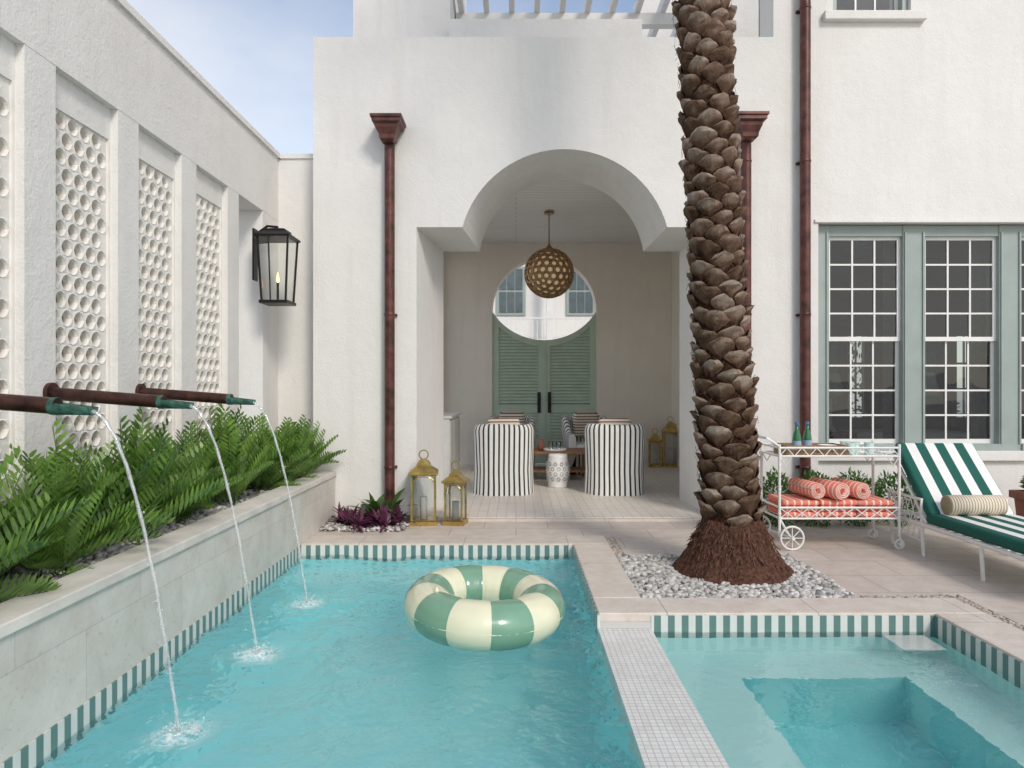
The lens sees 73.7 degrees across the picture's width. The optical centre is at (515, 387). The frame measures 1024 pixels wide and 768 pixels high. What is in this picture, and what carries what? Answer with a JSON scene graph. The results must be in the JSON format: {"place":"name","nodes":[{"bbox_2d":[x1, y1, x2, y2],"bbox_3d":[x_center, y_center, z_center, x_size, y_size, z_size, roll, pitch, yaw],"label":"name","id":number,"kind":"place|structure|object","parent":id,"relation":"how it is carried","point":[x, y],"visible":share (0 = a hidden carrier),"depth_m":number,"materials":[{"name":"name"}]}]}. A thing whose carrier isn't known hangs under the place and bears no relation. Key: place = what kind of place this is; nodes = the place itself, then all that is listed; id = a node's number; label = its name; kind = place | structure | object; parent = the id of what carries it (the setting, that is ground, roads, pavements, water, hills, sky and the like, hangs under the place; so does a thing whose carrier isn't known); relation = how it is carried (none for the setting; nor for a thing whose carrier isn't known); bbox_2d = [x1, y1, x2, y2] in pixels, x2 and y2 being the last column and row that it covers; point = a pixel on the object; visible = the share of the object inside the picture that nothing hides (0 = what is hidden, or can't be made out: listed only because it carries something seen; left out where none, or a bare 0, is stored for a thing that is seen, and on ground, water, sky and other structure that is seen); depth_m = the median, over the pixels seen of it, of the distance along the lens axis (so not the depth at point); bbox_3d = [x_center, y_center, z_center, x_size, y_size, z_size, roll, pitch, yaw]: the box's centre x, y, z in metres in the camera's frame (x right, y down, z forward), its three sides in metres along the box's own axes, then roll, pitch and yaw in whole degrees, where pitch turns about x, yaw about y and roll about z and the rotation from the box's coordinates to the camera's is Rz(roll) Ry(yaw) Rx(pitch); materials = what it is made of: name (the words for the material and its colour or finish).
{"place":"outdoors","nodes":[
{"label":"outdoors","id":0,"kind":"place"},
{"bbox_2d":[135,384,328,602],"bbox_3d":[-1.930,0.716,4.619,1.326,1.493,0.218,0,0,0],"label":"water spout","id":1,"kind":"object","parent":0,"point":[206,397],"visible":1,"depth_m":4.58,"materials":[{"name":"orange metal"}]},
{"bbox_2d":[34,555,641,767],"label":"pool water","id":2,"kind":"structure","parent":0,"point":[356,670],"depth_m":3.24,"materials":[{"name":"teal liquid"}]},
{"bbox_2d":[0,393,204,743],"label":"water spout","id":3,"kind":"object","parent":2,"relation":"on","point":[37,404],"visible":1,"depth_m":2.84,"materials":[{"name":"liquid"}]},
{"bbox_2d":[43,382,272,655],"bbox_3d":[-1.943,0.712,3.745,1.300,1.484,0.162,0,0,0],"label":"water spout","id":4,"kind":"object","parent":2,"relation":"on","point":[51,389],"visible":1,"depth_m":3.69,"materials":[{"name":"orange metal"}]},
{"bbox_2d":[404,565,564,650],"bbox_3d":[-0.189,1.307,4.170,0.983,0.294,0.982,3,2,-7],"label":"inflatable ring","id":5,"kind":"object","parent":2,"relation":"on","point":[483,608],"visible":1,"depth_m":3.85,"materials":[{"name":"beige plastic"}]},
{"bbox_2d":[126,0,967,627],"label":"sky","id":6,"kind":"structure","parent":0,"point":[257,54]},
{"bbox_2d":[598,628,728,767],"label":"spillway wall","id":7,"kind":"structure","parent":0,"point":[668,727],"depth_m":3.07,"materials":[{"name":"white tile"}]},
{"bbox_2d":[314,520,1023,625],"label":"patio","id":8,"kind":"structure","parent":0,"point":[856,560],"depth_m":5.64,"materials":[{"name":"stone"}]},
{"bbox_2d":[0,515,107,578],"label":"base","id":9,"kind":"object","parent":8,"relation":"on","point":[38,556],"depth_m":3.44,"materials":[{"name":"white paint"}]},
{"bbox_2d":[15,44,55,506],"bbox_3d":[-2.691,-0.525,3.650,0.298,2.510,0.240,0,0,0],"label":"pilaster","id":10,"kind":"object","parent":9,"relation":"on","point":[35,223],"visible":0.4,"depth_m":3.60,"materials":[{"name":"white paint"}]},
{"bbox_2d":[56,121,97,461],"bbox_3d":[-2.703,-0.425,4.065,0.075,2.310,0.590,0,0,0],"label":"screen backing","id":11,"kind":"object","parent":9,"relation":"on","point":[80,305],"depth_m":4.12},
{"bbox_2d":[0,75,221,509],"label":"pierced screens","id":12,"kind":"object","parent":9,"relation":"on","point":[156,278],"visible":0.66,"depth_m":4.26,"materials":[{"name":"concrete"}]},
{"bbox_2d":[110,109,138,466],"bbox_3d":[-2.691,-0.525,4.480,0.298,2.510,0.240,0,0,0],"label":"pilaster","id":13,"kind":"object","parent":9,"relation":"on","point":[124,253],"visible":0.29,"depth_m":4.42,"materials":[{"name":"white paint"}]},
{"bbox_2d":[175,154,195,449],"bbox_3d":[-2.691,-0.525,5.310,0.298,2.510,0.240,0,0,0],"label":"pilaster","id":14,"kind":"object","parent":9,"relation":"on","point":[185,273],"visible":0.29,"depth_m":5.25,"materials":[{"name":"white paint"}]},
{"bbox_2d":[222,186,238,427],"bbox_3d":[-2.691,-0.525,6.140,0.298,2.510,0.240,0,0,0],"label":"pilaster","id":15,"kind":"object","parent":9,"relation":"on","point":[230,290],"visible":0.29,"depth_m":6.08,"materials":[{"name":"white paint"}]},
{"bbox_2d":[239,211,277,436],"bbox_3d":[-2.691,-0.525,7.075,0.298,2.510,0.450,0,0,0],"label":"pilaster end","id":16,"kind":"object","parent":9,"relation":"on","point":[258,352],"visible":0.57,"depth_m":6.85,"materials":[{"name":"white paint"}]},
{"bbox_2d":[252,225,300,305],"bbox_3d":[-2.341,-1.195,6.620,0.402,0.771,0.340,0,0,0],"label":"wall lantern","id":17,"kind":"object","parent":16,"relation":"attached to","point":[263,237],"depth_m":6.58,"materials":[{"name":"black metal"}]},
{"bbox_3d":[-2.691,-0.525,2.820,0.298,2.510,0.240,0,0,0],"label":"pilaster","id":18,"kind":"object","parent":9,"relation":"on","visible":0},
{"bbox_2d":[0,0,277,220],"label":"header","id":19,"kind":"object","parent":18,"relation":"on","point":[111,54],"visible":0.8,"depth_m":4.67,"materials":[{"name":"white paint"}]},
{"bbox_2d":[0,471,336,763],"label":"raised planter","id":20,"kind":"object","parent":8,"relation":"on","point":[75,640],"visible":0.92,"depth_m":3.28,"materials":[{"name":"stone"}]},
{"bbox_2d":[0,478,297,601],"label":"planter pebbles","id":21,"kind":"object","parent":20,"relation":"on","point":[99,555],"visible":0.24,"depth_m":3.87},
{"bbox_2d":[0,459,65,575],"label":"cycad plant","id":22,"kind":"object","parent":21,"relation":"on","point":[17,502],"visible":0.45,"depth_m":3.07,"materials":[{"name":"green plant"}]},
{"bbox_2d":[0,445,90,602],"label":"cycad plant","id":23,"kind":"object","parent":21,"relation":"on","point":[23,549],"visible":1,"depth_m":2.75,"materials":[{"name":"green plant"}]},
{"bbox_2d":[0,455,163,580],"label":"cycad plant","id":24,"kind":"object","parent":21,"relation":"in","point":[72,528],"visible":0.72,"depth_m":3.30,"materials":[{"name":"green plant"}]},
{"bbox_2d":[0,418,174,556],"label":"cycad plant","id":25,"kind":"object","parent":21,"relation":"on","point":[30,467],"visible":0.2,"depth_m":3.54,"materials":[{"name":"green plant"}]},
{"bbox_2d":[39,407,223,545],"bbox_3d":[-2.194,0.519,3.920,0.724,0.817,0.993,0,0,22],"label":"cycad plant","id":26,"kind":"object","parent":21,"relation":"on","point":[152,491],"visible":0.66,"depth_m":3.89,"materials":[{"name":"green plant"}]},
{"bbox_2d":[81,428,224,530],"bbox_3d":[-2.440,0.582,4.241,0.979,0.700,0.887,0,0,26],"label":"cycad plant","id":27,"kind":"object","parent":21,"relation":"on","point":[210,471],"visible":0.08,"depth_m":4.13,"materials":[{"name":"green plant"}]},
{"bbox_2d":[155,440,243,522],"bbox_3d":[-2.219,0.640,4.625,0.710,0.572,0.815,0,0,18],"label":"cycad plant","id":28,"kind":"object","parent":21,"relation":"in","point":[200,504],"visible":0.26,"depth_m":4.58,"materials":[{"name":"green plant"}]},
{"bbox_2d":[174,411,282,505],"bbox_3d":[-2.297,0.556,5.274,0.801,0.736,1.001,-6,7,-11],"label":"cycad plant","id":29,"kind":"object","parent":21,"relation":"on","point":[228,456],"visible":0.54,"depth_m":5.24,"materials":[{"name":"green plant"}]},
{"bbox_2d":[196,403,283,495],"bbox_3d":[-2.432,0.503,5.627,0.766,0.836,1.028,0,0,29],"label":"cycad plant","id":30,"kind":"object","parent":21,"relation":"on","point":[217,429],"visible":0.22,"depth_m":5.61,"materials":[{"name":"green plant"}]},
{"bbox_2d":[238,411,303,485],"bbox_3d":[-2.385,0.565,6.233,0.913,0.720,1.038,0,0,-31],"label":"cycad plant","id":31,"kind":"object","parent":21,"relation":"on","point":[261,420],"visible":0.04,"depth_m":6.23,"materials":[{"name":"green plant"}]},
{"bbox_2d":[247,430,310,492],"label":"cycad plant","id":32,"kind":"object","parent":21,"relation":"on","point":[270,476],"visible":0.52,"depth_m":5.83,"materials":[{"name":"green plant"}]},
{"bbox_2d":[255,417,323,484],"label":"cycad plant","id":33,"kind":"object","parent":21,"relation":"in","point":[291,447],"visible":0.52,"depth_m":6.05,"materials":[{"name":"green plant"}]},
{"bbox_2d":[275,414,345,474],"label":"cycad plant","id":34,"kind":"object","parent":21,"relation":"on","point":[329,455],"visible":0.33,"depth_m":6.70,"materials":[{"name":"green plant"}]},
{"bbox_2d":[151,420,250,511],"bbox_3d":[-2.414,0.579,4.918,0.951,0.690,1.018,0,0,-4],"label":"cycad plant","id":35,"kind":"object","parent":20,"relation":"in","point":[206,460],"visible":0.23,"depth_m":4.91,"materials":[{"name":"green plant"}]},
{"bbox_2d":[273,421,337,479],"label":"cycad plant","id":36,"kind":"object","parent":20,"relation":"in","point":[309,475],"visible":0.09,"depth_m":6.65,"materials":[{"name":"green plant"}]},
{"bbox_2d":[0,545,599,767],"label":"swimming pool","id":37,"kind":"structure","parent":8,"relation":"in","point":[37,750],"depth_m":4.25,"materials":[{"name":"tile"}]},
{"bbox_2d":[408,450,438,526],"bbox_3d":[-0.920,0.982,6.800,0.290,0.737,0.290,0,0,-5],"label":"brass lantern","id":38,"kind":"object","parent":8,"relation":"on","point":[423,467],"visible":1,"depth_m":6.69,"materials":[{"name":"gold glass"}]},
{"bbox_2d":[441,461,469,525],"bbox_3d":[-0.600,1.035,6.780,0.230,0.630,0.230,0,0,10],"label":"brass lantern","id":39,"kind":"object","parent":8,"relation":"on","point":[455,476],"visible":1,"depth_m":6.73,"materials":[{"name":"gold glass"}]},
{"bbox_2d":[759,466,797,526],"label":"boxwood shrub","id":40,"kind":"object","parent":8,"relation":"on","point":[772,478],"visible":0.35,"depth_m":6.67,"materials":[{"name":"green plant"}]},
{"bbox_2d":[795,469,831,526],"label":"boxwood shrub","id":41,"kind":"object","parent":8,"relation":"on","point":[808,473],"visible":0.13,"depth_m":6.68,"materials":[{"name":"green plant"}]},
{"bbox_2d":[605,537,1023,630],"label":"gravel border","id":42,"kind":"object","parent":8,"relation":"on","point":[614,545],"visible":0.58,"depth_m":4.41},
{"bbox_2d":[757,435,904,550],"bbox_3d":[2.667,0.879,5.910,1.156,0.941,0.560,0,0,0],"label":"bar cart","id":43,"kind":"object","parent":8,"relation":"on","point":[874,533],"visible":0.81,"depth_m":5.70,"materials":[{"name":"white paint"}]},
{"bbox_2d":[774,443,848,454],"bbox_3d":[2.540,0.527,5.890,0.520,0.085,0.300,0,0,0],"label":"wicker tray","id":44,"kind":"object","parent":43,"relation":"on","point":[815,452],"visible":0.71,"depth_m":5.74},
{"bbox_2d":[792,422,800,445],"bbox_3d":[2.410,0.424,5.860,0.074,0.265,0.074,0,0,0],"label":"water bottle","id":45,"kind":"object","parent":44,"relation":"on","point":[796,439],"visible":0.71,"depth_m":5.84,"materials":[{"name":"green glass"}]},
{"bbox_2d":[803,422,811,445],"bbox_3d":[2.530,0.424,5.930,0.074,0.265,0.074,0,0,0],"label":"water bottle","id":46,"kind":"object","parent":44,"relation":"on","point":[807,439],"visible":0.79,"depth_m":5.91,"materials":[{"name":"green glass"}]},
{"bbox_2d":[767,494,893,516],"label":"folded towels","id":47,"kind":"object","parent":43,"relation":"on","point":[793,500],"visible":0.84,"depth_m":5.72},
{"bbox_2d":[788,477,825,498],"bbox_3d":[2.498,0.860,5.877,0.150,0.151,0.363,0,0,-7],"label":"rolled towel","id":48,"kind":"object","parent":47,"relation":"on","point":[811,489],"visible":1,"depth_m":5.77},
{"bbox_2d":[809,477,849,500],"bbox_3d":[2.676,0.862,5.853,0.159,0.164,0.363,0,0,-13],"label":"rolled towel","id":49,"kind":"object","parent":47,"relation":"on","point":[837,490],"visible":0.69,"depth_m":5.70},
{"bbox_2d":[831,477,870,499],"bbox_3d":[2.882,0.865,5.896,0.162,0.155,0.363,0,0,-10],"label":"rolled towel","id":50,"kind":"object","parent":47,"relation":"on","point":[860,490],"visible":0.57,"depth_m":5.73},
{"bbox_2d":[845,442,854,454],"bbox_3d":[2.860,0.517,5.840,0.080,0.100,0.079,0,0,0],"label":"drinking glass","id":51,"kind":"object","parent":43,"relation":"on","point":[850,444],"visible":0.57,"depth_m":5.81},
{"bbox_2d":[852,441,859,453],"bbox_3d":[2.940,0.517,5.920,0.080,0.100,0.079,0,0,0],"label":"drinking glass","id":52,"kind":"object","parent":43,"relation":"on","point":[857,444],"visible":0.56,"depth_m":5.88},
{"bbox_2d":[864,442,873,453],"bbox_3d":[3.030,0.517,5.860,0.080,0.100,0.079,0,0,0],"label":"drinking glass","id":53,"kind":"object","parent":43,"relation":"on","point":[869,444],"visible":0.63,"depth_m":5.83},
{"bbox_2d":[651,615,1023,683],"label":"spa pool","id":54,"kind":"structure","parent":8,"relation":"in","point":[994,657],"depth_m":4.05,"materials":[{"name":"tile"}]},
{"bbox_2d":[653,632,1023,767],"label":"spa water","id":55,"kind":"structure","parent":54,"relation":"in","point":[846,699],"depth_m":3.18,"materials":[{"name":"teal liquid"}]},
{"bbox_2d":[837,466,883,526],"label":"boxwood shrub","id":56,"kind":"object","parent":8,"relation":"on","point":[853,475],"visible":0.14,"depth_m":6.67,"materials":[{"name":"green plant"}]},
{"bbox_2d":[874,469,919,527],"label":"boxwood shrub","id":57,"kind":"object","parent":8,"relation":"on","point":[884,482],"visible":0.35,"depth_m":6.68,"materials":[{"name":"green plant"}]},
{"bbox_2d":[888,443,1023,580],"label":"chaise lounge","id":58,"kind":"object","parent":8,"relation":"on","point":[956,489],"visible":0.89,"depth_m":5.51,"materials":[{"name":"fabric"}]},
{"bbox_2d":[1009,475,1023,516],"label":"terracotta planter","id":59,"kind":"object","parent":8,"relation":"on","point":[1017,496],"visible":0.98,"depth_m":6.56,"materials":[{"name":"brown ceramic"}]},
{"label":"bed soil","id":60,"kind":"structure","parent":8,"relation":"on","visible":0},
{"bbox_2d":[326,502,352,524],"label":"purple groundcover","id":61,"kind":"object","parent":60,"relation":"in","point":[337,519],"visible":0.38,"depth_m":6.75,"materials":[{"name":"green plant"}]},
{"bbox_2d":[331,504,371,526],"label":"purple groundcover","id":62,"kind":"object","parent":60,"relation":"on","point":[342,515],"visible":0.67,"depth_m":6.59,"materials":[{"name":"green plant"}]},
{"bbox_2d":[341,507,377,532],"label":"purple groundcover","id":63,"kind":"object","parent":60,"relation":"on","point":[357,519],"visible":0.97,"depth_m":6.52,"materials":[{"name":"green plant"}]},
{"bbox_2d":[319,517,409,531],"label":"pebbles","id":64,"kind":"object","parent":60,"relation":"on","point":[329,526],"visible":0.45,"depth_m":6.46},
{"bbox_2d":[344,493,394,522],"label":"bromeliad plant","id":65,"kind":"object","parent":64,"relation":"on","point":[373,504],"visible":0.46,"depth_m":6.71,"materials":[{"name":"green plant"}]},
{"bbox_2d":[359,501,404,531],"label":"purple groundcover","id":66,"kind":"object","parent":64,"relation":"on","point":[378,514],"visible":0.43,"depth_m":6.62,"materials":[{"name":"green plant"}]},
{"bbox_2d":[363,488,416,519],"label":"bromeliad plant","id":67,"kind":"object","parent":64,"relation":"on","point":[392,505],"visible":0.41,"depth_m":6.75,"materials":[{"name":"green plant"}]},
{"bbox_2d":[354,507,375,523],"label":"purple groundcover","id":68,"kind":"object","parent":60,"relation":"on","point":[368,515],"visible":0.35,"depth_m":6.66,"materials":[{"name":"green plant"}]},
{"bbox_2d":[365,503,407,532],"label":"purple groundcover","id":69,"kind":"object","parent":60,"relation":"in","point":[385,518],"visible":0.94,"depth_m":6.53,"materials":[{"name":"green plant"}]},
{"bbox_2d":[389,504,417,525],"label":"purple groundcover","id":70,"kind":"object","parent":60,"relation":"on","point":[399,513],"visible":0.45,"depth_m":6.69,"materials":[{"name":"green plant"}]},
{"label":"gravel bed base","id":71,"kind":"object","parent":8,"relation":"on","visible":0},
{"bbox_2d":[616,553,856,597],"bbox_3d":[1.497,1.352,4.935,1.444,0.061,1.181,0,0,0],"label":"gravel bed","id":72,"kind":"object","parent":71,"relation":"on","point":[659,575],"visible":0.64,"depth_m":4.63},
{"bbox_2d":[671,0,793,585],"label":"date palm tree","id":73,"kind":"object","parent":72,"relation":"on","point":[732,541],"visible":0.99,"depth_m":4.86,"materials":[{"name":"brown plant"}]},
{"bbox_2d":[493,264,861,416],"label":"walls","id":74,"kind":"structure","parent":0,"point":[535,305],"depth_m":22.00,"materials":[{"name":"white paint"}]},
{"bbox_2d":[496,267,525,314],"bbox_3d":[-0.160,-3.120,21.960,0.940,1.560,0.060,0,0,0],"label":"window surround","id":75,"kind":"object","parent":74,"relation":"attached to","point":[514,312],"visible":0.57,"depth_m":21.93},
{"bbox_2d":[499,269,522,311],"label":"panes","id":76,"kind":"object","parent":75,"relation":"attached to","point":[519,295],"visible":0.82,"depth_m":21.90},
{"bbox_2d":[497,298,591,339],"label":"balcony","id":77,"kind":"structure","parent":74,"relation":"attached to","point":[549,317],"depth_m":21.21,"materials":[{"name":"white paint"}]},
{"bbox_2d":[566,273,593,314],"bbox_3d":[2.090,-3.120,21.960,0.940,1.560,0.060,0,0,0],"label":"window surround","id":78,"kind":"object","parent":74,"relation":"attached to","point":[568,291],"visible":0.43,"depth_m":21.93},
{"bbox_2d":[570,272,592,311],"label":"panes","id":79,"kind":"object","parent":78,"relation":"attached to","point":[581,299],"visible":0.68,"depth_m":21.90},
{"bbox_2d":[912,391,965,519],"bbox_3d":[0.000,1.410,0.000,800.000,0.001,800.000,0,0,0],"label":"ground","id":80,"kind":"structure","parent":0,"point":[959,396],"depth_m":68.84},
{"bbox_2d":[278,159,312,474],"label":"return wall","id":81,"kind":"structure","parent":80,"relation":"on","point":[295,323],"depth_m":7.30,"materials":[{"name":"white paint"}]},
{"bbox_2d":[0,0,312,207],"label":"wall trim","id":82,"kind":"structure","parent":81,"relation":"on","point":[80,106],"depth_m":4.72,"materials":[{"name":"white paint"}]},
{"bbox_2d":[301,536,1023,663],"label":"pool coping","id":83,"kind":"object","parent":80,"relation":"on","point":[616,597],"visible":0.88,"depth_m":4.24,"materials":[{"name":"stone"}]},
{"bbox_2d":[313,0,1023,521],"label":"white villa","id":84,"kind":"object","parent":80,"relation":"on","point":[513,132],"visible":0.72,"depth_m":7.00,"materials":[{"name":"paint"}]},
{"bbox_2d":[370,113,405,502],"bbox_3d":[-1.280,-0.688,6.845,0.310,4.015,0.309,0,0,0],"label":"copper downspout","id":85,"kind":"object","parent":84,"relation":"attached to","point":[389,127],"visible":0.92,"depth_m":6.87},
{"bbox_2d":[444,412,460,478],"bbox_3d":[-1.055,0.858,10.400,0.310,0.925,1.640,0,0,0],"label":"fireplace mantel","id":86,"kind":"object","parent":84,"relation":"on","point":[451,437],"visible":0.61,"depth_m":9.81,"materials":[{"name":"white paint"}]},
{"bbox_2d":[472,418,533,495],"bbox_3d":[-0.162,0.851,8.738,0.788,0.938,0.805,0,0,-5],"label":"striped armchair","id":87,"kind":"object","parent":84,"relation":"on","point":[503,455],"visible":1,"depth_m":8.37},
{"bbox_2d":[489,412,535,473],"bbox_3d":[-0.081,0.851,10.760,0.785,0.938,0.800,0,0,6],"label":"striped armchair","id":88,"kind":"object","parent":84,"relation":"on","point":[523,418],"visible":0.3,"depth_m":10.80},
{"bbox_2d":[492,312,595,463],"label":"louvred gate","id":89,"kind":"structure","parent":84,"relation":"in","point":[547,385],"depth_m":11.84,"materials":[{"name":"green paint"}]},
{"bbox_2d":[524,211,573,298],"bbox_3d":[0.470,-1.889,9.700,0.708,1.227,0.708,0,0,0],"label":"pendant lamp","id":90,"kind":"object","parent":84,"relation":"hanging from","point":[549,272],"visible":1,"depth_m":9.47,"materials":[{"name":"wicker"}]},
{"bbox_2d":[546,453,569,487],"bbox_3d":[0.560,1.097,9.120,0.325,0.445,0.325,0,0,0],"label":"garden stool","id":91,"kind":"object","parent":84,"relation":"on","point":[557,470],"visible":1,"depth_m":9.00,"materials":[{"name":"white ceramic"}]},
{"bbox_2d":[533,448,584,475],"bbox_3d":[0.560,1.110,9.950,1.000,0.420,0.640,0,0,0],"label":"coffee table","id":92,"kind":"object","parent":84,"relation":"on","point":[572,451],"visible":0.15,"depth_m":9.72,"materials":[{"name":"brown wood"}]},
{"bbox_2d":[537,439,566,451],"bbox_3d":[0.515,0.818,9.800,0.430,0.160,0.340,0,0,0],"label":"serving tray","id":93,"kind":"object","parent":92,"relation":"on","point":[540,445],"visible":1,"depth_m":9.81,"materials":[{"name":"white ceramic"}]},
{"bbox_2d":[456,0,677,36],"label":"pergola","id":94,"kind":"object","parent":84,"relation":"on","point":[660,18],"visible":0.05,"depth_m":8.95,"materials":[{"name":"white paint"}]},
{"bbox_2d":[561,412,606,473],"bbox_3d":[1.117,0.851,10.760,0.785,0.938,0.800,0,0,-6],"label":"striped armchair","id":95,"kind":"object","parent":84,"relation":"on","point":[573,428],"visible":0.43,"depth_m":10.79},
{"bbox_2d":[584,418,645,495],"bbox_3d":[1.261,0.851,8.737,0.788,0.938,0.805,0,0,6],"label":"striped armchair","id":96,"kind":"object","parent":84,"relation":"on","point":[614,456],"visible":1,"depth_m":8.37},
{"bbox_2d":[647,428,662,467],"bbox_3d":[2.330,0.996,11.450,0.240,0.648,0.240,0,0,5],"label":"brass lantern","id":97,"kind":"object","parent":84,"relation":"on","point":[654,438],"visible":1,"depth_m":11.39,"materials":[{"name":"gold metal"}]},
{"bbox_2d":[660,416,677,466],"bbox_3d":[2.600,0.898,11.500,0.290,0.844,0.290,0,0,3],"label":"brass lantern","id":98,"kind":"object","parent":84,"relation":"on","point":[670,428],"visible":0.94,"depth_m":11.43,"materials":[{"name":"gold metal"}]},
{"bbox_2d":[736,111,769,359],"bbox_3d":[2.330,-0.698,6.845,0.310,4.035,0.309,0,0,0],"label":"copper downspout","id":99,"kind":"object","parent":84,"relation":"attached to","point":[750,125],"visible":0.34,"depth_m":6.86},
{"bbox_2d":[795,0,810,479],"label":"copper downspout","id":100,"kind":"object","parent":84,"relation":"attached to","point":[804,162],"visible":0.96,"depth_m":6.87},
{"bbox_2d":[829,237,899,442],"bbox_3d":[3.635,-0.500,7.170,0.770,2.160,0.060,0,0,0],"label":"sash window","id":101,"kind":"structure","parent":84,"relation":"in","point":[896,339],"depth_m":7.16,"materials":[{"name":"white paint"}]},
{"bbox_2d":[833,0,907,9],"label":"upper window frame","id":102,"kind":"structure","parent":84,"relation":"in","point":[902,4],"depth_m":7.05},
{"bbox_2d":[854,0,897,9],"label":"sash window","id":103,"kind":"structure","parent":84,"relation":"in","point":[895,2],"depth_m":7.13,"materials":[{"name":"white paint"}]},
{"bbox_2d":[847,336,970,416],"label":"room rear windows","id":104,"kind":"structure","parent":84,"relation":"in","point":[855,362],"depth_m":10.43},
{"bbox_2d":[818,225,1023,450],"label":"window frames","id":105,"kind":"structure","parent":84,"relation":"in","point":[1008,343],"depth_m":7.09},
{"bbox_2d":[925,237,995,442],"bbox_3d":[4.635,-0.500,7.170,0.770,2.160,0.060,0,0,0],"label":"sash window","id":106,"kind":"structure","parent":84,"relation":"in","point":[991,339],"depth_m":7.15,"materials":[{"name":"white paint"}]},
{"bbox_2d":[1022,237,1023,442],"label":"sash window","id":107,"kind":"structure","parent":84,"relation":"in","point":[1022,237],"depth_m":7.15,"materials":[{"name":"white paint"}]},
{"bbox_2d":[852,336,960,411],"bbox_3d":[6.166,0.237,12.579,4.191,2.857,1.340,0,0,0],"label":"court shrub","id":108,"kind":"object","parent":80,"relation":"on","point":[859,392],"visible":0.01,"depth_m":12.40,"materials":[{"name":"green plant"}]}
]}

